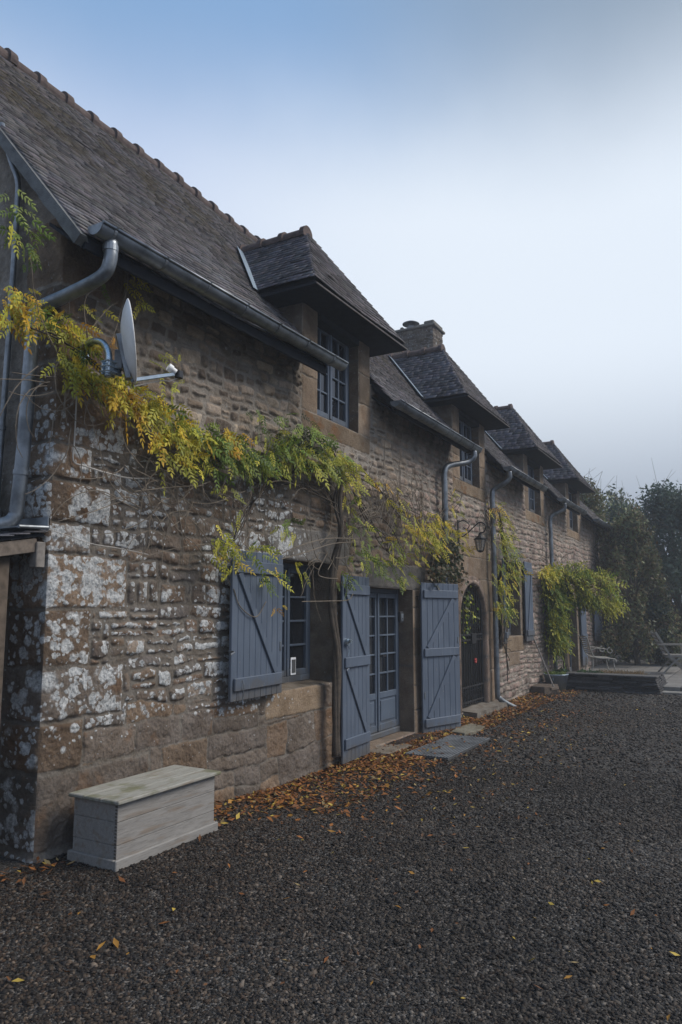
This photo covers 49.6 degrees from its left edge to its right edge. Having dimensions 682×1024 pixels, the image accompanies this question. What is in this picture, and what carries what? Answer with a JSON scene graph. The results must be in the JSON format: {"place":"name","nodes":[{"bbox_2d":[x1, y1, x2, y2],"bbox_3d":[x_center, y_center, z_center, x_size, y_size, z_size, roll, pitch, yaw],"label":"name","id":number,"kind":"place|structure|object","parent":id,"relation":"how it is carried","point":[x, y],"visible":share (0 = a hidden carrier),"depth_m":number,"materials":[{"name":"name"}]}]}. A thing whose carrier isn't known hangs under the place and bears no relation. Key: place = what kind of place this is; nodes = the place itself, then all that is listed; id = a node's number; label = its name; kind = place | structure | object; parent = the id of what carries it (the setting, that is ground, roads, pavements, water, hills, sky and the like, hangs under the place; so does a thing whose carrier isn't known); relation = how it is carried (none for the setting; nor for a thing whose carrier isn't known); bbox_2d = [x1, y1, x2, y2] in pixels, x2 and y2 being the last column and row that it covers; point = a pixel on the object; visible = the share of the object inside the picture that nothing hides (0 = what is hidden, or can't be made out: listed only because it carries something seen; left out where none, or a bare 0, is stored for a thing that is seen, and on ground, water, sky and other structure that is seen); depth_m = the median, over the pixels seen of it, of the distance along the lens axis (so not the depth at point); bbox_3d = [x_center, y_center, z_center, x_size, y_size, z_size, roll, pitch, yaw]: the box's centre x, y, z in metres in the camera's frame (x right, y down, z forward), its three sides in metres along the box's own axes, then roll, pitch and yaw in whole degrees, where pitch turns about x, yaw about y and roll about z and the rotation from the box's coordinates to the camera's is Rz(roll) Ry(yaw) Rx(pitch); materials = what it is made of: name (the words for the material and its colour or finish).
{"place":"outdoors","nodes":[
{"label":"outdoors","id":0,"kind":"place"},
{"bbox_2d":[0,651,681,1023],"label":"gravel yard","id":1,"kind":"structure","parent":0,"point":[152,893],"depth_m":3.81,"materials":[{"name":"grey gravel"}]},
{"bbox_2d":[0,508,48,719],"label":"lean to","id":2,"kind":"object","parent":1,"relation":"on","point":[34,548],"visible":0.97,"depth_m":4.46,"materials":[{"name":"wood"}]},
{"bbox_2d":[67,765,220,871],"bbox_3d":[-1.245,1.964,4.770,0.429,0.429,0.940,-4,-8,30],"label":"storage chest","id":3,"kind":"object","parent":1,"relation":"on","point":[123,822],"visible":0.96,"depth_m":4.53,"materials":[{"name":"grey wood"}]},
{"bbox_2d":[0,46,613,862],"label":"farmhouse","id":4,"kind":"object","parent":1,"relation":"on","point":[112,670],"visible":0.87,"depth_m":6.37,"materials":[{"name":"stone"}]},
{"bbox_2d":[49,529,148,554],"bbox_3d":[-1.608,0.208,4.970,0.012,0.110,0.855,-4,-8,30],"label":"wire","id":5,"kind":"object","parent":4,"relation":"attached to","point":[95,544],"visible":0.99,"depth_m":4.90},
{"bbox_2d":[72,391,153,478],"bbox_3d":[-1.561,-0.546,5.136,0.026,0.602,0.722,-4,-9,31],"label":"aerial cable","id":6,"kind":"object","parent":4,"relation":"hanging from","point":[74,462],"visible":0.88,"depth_m":4.86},
{"bbox_2d":[81,298,182,386],"bbox_3d":[-1.426,-1.053,4.818,0.701,0.550,0.505,-4,-8,30],"label":"satellite dish","id":7,"kind":"object","parent":4,"relation":"attached to","point":[125,359],"visible":0.89,"depth_m":4.61,"materials":[{"name":"metal"}]},
{"bbox_2d":[0,189,478,757],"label":"climbing wisteria","id":8,"kind":"object","parent":4,"relation":"attached to","point":[194,441],"visible":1,"depth_m":5.86,"materials":[{"name":"green plant"}]},
{"bbox_2d":[282,559,332,689],"bbox_3d":[-0.443,1.098,7.293,0.310,1.212,1.033,-4,-8,30],"label":"window","id":9,"kind":"structure","parent":4,"relation":"in","point":[307,641],"depth_m":7.60,"materials":[{"name":"blue paint"}]},
{"bbox_2d":[369,587,413,746],"bbox_3d":[0.481,1.793,8.786,0.270,1.769,1.256,-4,-8,30],"label":"french door","id":10,"kind":"structure","parent":4,"relation":"in","point":[390,640],"depth_m":9.13,"materials":[{"name":"wood"}]},
{"bbox_2d":[398,612,403,621],"bbox_3d":[0.728,1.271,8.926,0.050,0.130,0.090,-4,-8,30],"label":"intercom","id":11,"kind":"object","parent":4,"relation":"attached to","point":[400,616],"visible":1,"depth_m":8.89,"materials":[{"name":"white plastic"}]},
{"bbox_2d":[426,530,468,593],"bbox_3d":[1.453,0.673,10.080,0.261,0.880,1.427,-4,-8,30],"label":"ivy","id":12,"kind":"object","parent":4,"relation":"attached to","point":[443,569],"visible":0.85,"depth_m":10.04,"materials":[{"name":"green plant"}]},
{"bbox_2d":[461,585,479,642],"bbox_3d":[1.951,1.561,11.258,0.235,0.939,0.989,-4,-8,30],"label":"ivy","id":13,"kind":"object","parent":4,"relation":"attached to","point":[466,610],"visible":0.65,"depth_m":11.09,"materials":[{"name":"green plant"}]},
{"bbox_2d":[461,586,480,707],"bbox_3d":[1.903,2.019,11.183,0.030,1.810,1.089,-4,-8,30],"label":"arched door leaf","id":14,"kind":"structure","parent":4,"relation":"in","point":[473,703],"depth_m":11.25,"materials":[{"name":"black paint"}]},
{"bbox_2d":[457,520,486,552],"bbox_3d":[1.905,0.351,10.712,0.443,0.490,0.173,-4,-8,30],"label":"wall lantern","id":15,"kind":"object","parent":4,"relation":"attached to","point":[480,537],"depth_m":10.67,"materials":[{"name":"black metal"}]},
{"bbox_2d":[458,576,507,718],"bbox_3d":[2.030,2.066,11.267,0.537,2.170,1.661,-4,-8,30],"label":"arched doorway","id":16,"kind":"structure","parent":4,"relation":"in","point":[485,706],"depth_m":11.29,"materials":[{"name":"stone"}]},
{"bbox_2d":[477,479,532,680],"bbox_3d":[2.684,1.121,11.960,0.375,3.243,2.285,-4,-8,30],"label":"hanging vine","id":17,"kind":"object","parent":4,"relation":"hanging from","point":[504,547],"visible":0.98,"depth_m":12.09,"materials":[{"name":"green plant"}]},
{"bbox_2d":[506,562,520,635],"bbox_3d":[2.904,1.536,13.043,0.240,1.303,0.977,-4,-8,30],"label":"window","id":18,"kind":"structure","parent":4,"relation":"in","point":[513,630],"depth_m":13.42,"materials":[{"name":"blue paint"}]},
{"bbox_2d":[569,602,578,671],"bbox_3d":[5.211,2.775,16.915,0.220,1.817,0.904,-4,-8,30],"label":"far door","id":19,"kind":"structure","parent":4,"relation":"in","point":[574,662],"depth_m":17.24,"materials":[{"name":"wood"}]},
{"bbox_2d":[0,689,681,1020],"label":"fallen leaves","id":20,"kind":"object","parent":1,"relation":"on","point":[393,762],"visible":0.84,"depth_m":6.77,"materials":[{"name":"orange plant"}]},
{"bbox_2d":[370,741,411,756],"bbox_3d":[0.440,2.706,8.291,0.570,0.145,0.700,-4,-8,30],"label":"door step","id":21,"kind":"object","parent":1,"relation":"on","point":[389,749],"depth_m":8.15,"materials":[{"name":"stone"}]},
{"bbox_2d":[387,734,424,744],"bbox_3d":[0.692,2.709,8.785,0.340,0.025,0.800,-4,-8,30],"label":"coir mat","id":22,"kind":"object","parent":1,"relation":"on","point":[408,739],"visible":0.48,"depth_m":8.77,"materials":[{"name":"brown wicker"}]},
{"bbox_2d":[404,734,489,760],"bbox_3d":[1.239,2.679,8.402,0.510,0.046,1.380,-4,-8,30],"label":"stone slab","id":23,"kind":"object","parent":1,"relation":"on","point":[445,752],"depth_m":8.27,"materials":[{"name":"grey stone"}]},
{"bbox_2d":[451,724,484,735],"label":"stone slab","id":24,"kind":"structure","parent":1,"relation":"on","point":[468,729],"depth_m":9.41,"materials":[{"name":"stone"}]},
{"bbox_2d":[531,682,558,694],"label":"stone block","id":25,"kind":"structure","parent":1,"relation":"on","point":[541,688],"depth_m":13.53,"materials":[{"name":"stone"}]},
{"bbox_2d":[534,638,559,694],"bbox_3d":[3.712,2.799,13.501,0.485,1.044,0.345,-4,-8,30],"label":"broom","id":26,"kind":"object","parent":1,"relation":"on","point":[553,689],"visible":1,"depth_m":13.43,"materials":[{"name":"brown wood"}]},
{"bbox_2d":[543,673,568,691],"bbox_3d":[4.139,3.273,14.179,0.470,0.320,0.472,-4,-8,30],"label":"zinc bucket","id":27,"kind":"object","parent":1,"relation":"on","point":[560,681],"visible":0.62,"depth_m":14.00,"materials":[{"name":"grey metal"}]},
{"bbox_2d":[543,670,565,674],"bbox_3d":[4.141,3.105,14.212,0.448,0.132,0.421,-4,-8,30],"label":"moss plant","id":28,"kind":"object","parent":27,"relation":"in","point":[557,673],"visible":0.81,"depth_m":14.13,"materials":[{"name":"green plant"}]},
{"bbox_2d":[537,554,629,669],"bbox_3d":[5.010,2.215,15.075,1.506,2.664,3.302,-4,-8,30],"label":"wall shrub vine","id":29,"kind":"object","parent":1,"relation":"on","point":[581,589],"depth_m":14.81,"materials":[{"name":"green plant"}]},
{"bbox_2d":[579,468,644,662],"bbox_3d":[7.375,1.521,20.877,2.397,5.716,3.002,-2,-8,15],"label":"tree","id":30,"kind":"object","parent":1,"relation":"on","point":[593,503],"visible":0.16,"depth_m":20.72,"materials":[{"name":"green plant"}]},
{"bbox_2d":[566,671,667,694],"bbox_3d":[5.369,3.319,14.458,1.852,0.360,1.348,-4,-8,30],"label":"raised slate bed","id":31,"kind":"object","parent":1,"relation":"on","point":[653,683],"visible":0.88,"depth_m":13.91,"materials":[{"name":"stone"}]},
{"bbox_2d":[552,667,569,671],"bbox_3d":[4.385,3.152,14.618,0.358,0.158,0.445,-4,-8,30],"label":"leafy plant","id":32,"kind":"object","parent":31,"relation":"on","point":[560,670],"visible":0.36,"depth_m":14.58,"materials":[{"name":"green plant"}]},
{"bbox_2d":[577,668,604,672],"bbox_3d":[4.871,3.143,14.454,0.586,0.202,0.506,-6,-10,40],"label":"leafy plant","id":33,"kind":"object","parent":31,"relation":"on","point":[588,671],"visible":0.38,"depth_m":14.35,"materials":[{"name":"green plant"}]},
{"bbox_2d":[603,480,659,660],"bbox_3d":[8.322,1.739,21.832,2.510,5.533,2.802,-7,-10,44],"label":"evergreen tree","id":34,"kind":"object","parent":1,"relation":"on","point":[614,508],"visible":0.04,"depth_m":21.56,"materials":[{"name":"green plant"}]},
{"bbox_2d":[600,484,675,649],"bbox_3d":[10.352,1.988,28.581,4.837,6.760,5.534,-1,-7,8],"label":"background tree","id":35,"kind":"object","parent":1,"relation":"on","point":[609,494],"visible":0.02,"depth_m":28.91,"materials":[{"name":"green plant"}]},
{"bbox_2d":[662,690,681,694],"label":"terrace kerb","id":36,"kind":"structure","parent":1,"relation":"on","point":[673,692],"depth_m":13.59,"materials":[{"name":"stone"}]},
{"bbox_2d":[0,0,681,604],"label":"sky","id":37,"kind":"structure","parent":0,"point":[505,175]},
{"bbox_2d":[593,669,648,674],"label":"dry grass","id":38,"kind":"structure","parent":0,"point":[623,672],"depth_m":14.28,"materials":[{"name":"brown plant"}]},
{"bbox_2d":[586,656,681,690],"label":"paved terrace","id":39,"kind":"structure","parent":0,"point":[673,676],"depth_m":17.66,"materials":[{"name":"grey stone"}]},
{"bbox_2d":[578,635,616,670],"bbox_3d":[5.628,3.140,16.152,0.702,0.874,0.542,0,-7,2],"label":"garden armchair","id":40,"kind":"object","parent":39,"relation":"on","point":[599,648],"visible":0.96,"depth_m":16.09,"materials":[{"name":"metal"}]},
{"bbox_2d":[594,493,681,665],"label":"tree","id":41,"kind":"object","parent":39,"relation":"on","point":[622,557],"visible":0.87,"depth_m":19.04,"materials":[{"name":"green plant"}]},
{"bbox_2d":[613,568,681,664],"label":"bush","id":42,"kind":"object","parent":39,"relation":"on","point":[654,608],"visible":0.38,"depth_m":19.14,"materials":[{"name":"green plant"}]},
{"bbox_2d":[631,458,681,657],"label":"evergreen tree","id":43,"kind":"object","parent":39,"relation":"on","point":[666,502],"visible":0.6,"depth_m":21.94,"materials":[{"name":"green plant"}]},
{"bbox_2d":[650,631,681,673],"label":"folding armchair","id":44,"kind":"object","parent":39,"relation":"on","point":[668,655],"visible":0.99,"depth_m":16.67,"materials":[{"name":"grey wood"}]}
]}

